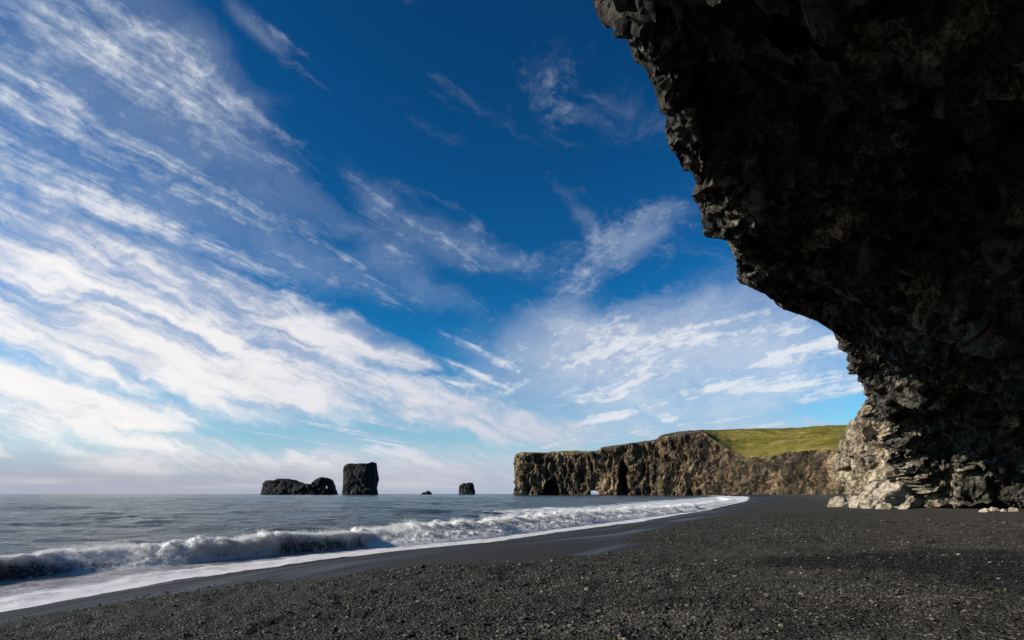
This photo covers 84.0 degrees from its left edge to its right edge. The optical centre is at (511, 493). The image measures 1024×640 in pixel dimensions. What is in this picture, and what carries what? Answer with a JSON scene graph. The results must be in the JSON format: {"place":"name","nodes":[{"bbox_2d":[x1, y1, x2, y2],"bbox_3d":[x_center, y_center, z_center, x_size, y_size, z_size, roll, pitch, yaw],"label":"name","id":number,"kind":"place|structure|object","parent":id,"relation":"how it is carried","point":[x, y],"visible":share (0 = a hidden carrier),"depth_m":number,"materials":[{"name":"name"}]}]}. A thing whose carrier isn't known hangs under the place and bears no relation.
{"place":"outdoors","nodes":[
{"label":"outdoors","id":0,"kind":"place"},
{"bbox_2d":[0,494,732,555],"bbox_3d":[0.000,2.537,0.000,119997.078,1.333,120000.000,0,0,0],"label":"sea","id":1,"kind":"structure","parent":0,"point":[32,523],"depth_m":74.34,"materials":[{"name":"liquid"}]},
{"bbox_2d":[260,477,337,494],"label":"sea stack","id":2,"kind":"object","parent":1,"relation":"in","point":[282,486],"visible":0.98,"depth_m":1320.66,"materials":[{"name":"black stone"}]},
{"bbox_2d":[342,462,378,494],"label":"sea stack","id":3,"kind":"object","parent":1,"relation":"in","point":[360,478],"visible":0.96,"depth_m":1271.62,"materials":[{"name":"black stone"}]},
{"bbox_2d":[0,496,737,580],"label":"breaking wave","id":4,"kind":"object","parent":1,"relation":"on","point":[45,570],"visible":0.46,"depth_m":22.95,"materials":[{"name":"liquid"}]},
{"bbox_2d":[0,496,736,579],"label":"sea spray","id":5,"kind":"object","parent":4,"relation":"on","point":[557,519],"visible":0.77,"depth_m":29.22,"materials":[{"name":"white liquid"}]},
{"bbox_2d":[421,491,431,494],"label":"sea stack","id":6,"kind":"object","parent":1,"relation":"in","point":[427,493],"visible":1,"depth_m":1493.20,"materials":[{"name":"black stone"}]},
{"bbox_2d":[459,483,474,494],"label":"sea stack","id":7,"kind":"object","parent":1,"relation":"in","point":[466,489],"visible":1,"depth_m":1486.29,"materials":[{"name":"black stone"}]},
{"bbox_2d":[0,0,866,493],"label":"sky","id":8,"kind":"structure","parent":0,"point":[245,244],"materials":[{"name":"blue"}]},
{"bbox_2d":[0,495,1023,639],"bbox_3d":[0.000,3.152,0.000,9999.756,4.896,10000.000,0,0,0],"label":"beach","id":9,"kind":"structure","parent":0,"point":[45,620],"depth_m":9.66,"materials":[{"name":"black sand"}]},
{"bbox_2d":[0,496,749,611],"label":"swash foam","id":10,"kind":"object","parent":9,"relation":"on","point":[15,594],"visible":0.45,"depth_m":17.94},
{"bbox_2d":[827,496,848,506],"bbox_3d":[32.815,0.946,56.758,1.989,1.389,1.779,0,0,-31],"label":"boulder","id":11,"kind":"object","parent":9,"relation":"on","point":[837,501],"visible":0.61,"depth_m":56.53,"materials":[{"name":"beige stone"}]},
{"bbox_2d":[849,495,860,507],"bbox_3d":[32.536,1.106,53.512,1.449,1.888,1.236,0,0,-21],"label":"boulder","id":12,"kind":"object","parent":9,"relation":"on","point":[854,501],"visible":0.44,"depth_m":53.22,"materials":[{"name":"beige stone"}]},
{"bbox_2d":[859,481,879,508],"bbox_3d":[32.472,0.690,51.536,1.605,3.683,1.637,0,0,-42],"label":"boulder","id":13,"kind":"object","parent":9,"relation":"on","point":[867,499],"visible":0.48,"depth_m":51.28,"materials":[{"name":"beige stone"}]},
{"bbox_2d":[875,502,891,508],"bbox_3d":[31.677,1.221,48.437,1.243,1.013,1.289,0,0,0],"label":"boulder","id":14,"kind":"object","parent":9,"relation":"on","point":[884,505],"visible":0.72,"depth_m":48.15,"materials":[{"name":"beige stone"}]},
{"bbox_2d":[872,480,922,508],"bbox_3d":[33.407,0.504,49.667,4.231,4.017,2.772,0,0,0],"label":"boulder","id":15,"kind":"object","parent":9,"relation":"on","point":[896,495],"visible":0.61,"depth_m":48.75,"materials":[{"name":"beige stone"}]},
{"bbox_2d":[898,503,910,508],"bbox_3d":[32.736,1.200,47.407,0.912,0.768,1.139,0,0,0],"label":"boulder","id":16,"kind":"object","parent":9,"relation":"on","point":[904,506],"visible":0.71,"depth_m":47.12,"materials":[{"name":"beige stone"}]},
{"bbox_2d":[979,508,988,511],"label":"stone","id":17,"kind":"object","parent":9,"relation":"on","point":[984,510],"visible":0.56,"depth_m":37.95,"materials":[{"name":"beige stone"}]},
{"bbox_2d":[988,507,999,511],"bbox_3d":[32.477,1.183,38.350,0.729,0.572,0.822,0,0,0],"label":"stone","id":18,"kind":"object","parent":9,"relation":"on","point":[992,509],"visible":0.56,"depth_m":38.13,"materials":[{"name":"grey stone"}]},
{"bbox_2d":[1008,507,1020,511],"bbox_3d":[34.596,1.131,39.165,0.657,0.389,0.491,0,0,38],"label":"stone","id":19,"kind":"object","parent":9,"relation":"on","point":[1010,509],"visible":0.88,"depth_m":39.06,"materials":[{"name":"grey stone"}]},
{"bbox_2d":[513,425,846,495],"bbox_3d":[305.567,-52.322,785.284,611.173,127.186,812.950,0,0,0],"label":"headland","id":20,"kind":"structure","parent":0,"point":[777,461],"depth_m":872.58,"materials":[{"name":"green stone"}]},
{"bbox_2d":[592,0,1023,508],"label":"overhanging cliff","id":21,"kind":"structure","parent":0,"point":[855,168],"depth_m":18.09,"materials":[{"name":"black stone"}]},
{"bbox_2d":[832,398,905,498],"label":"rock buttress","id":22,"kind":"object","parent":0,"point":[861,458],"visible":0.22,"depth_m":64.40,"materials":[{"name":"beige stone"}]}
]}

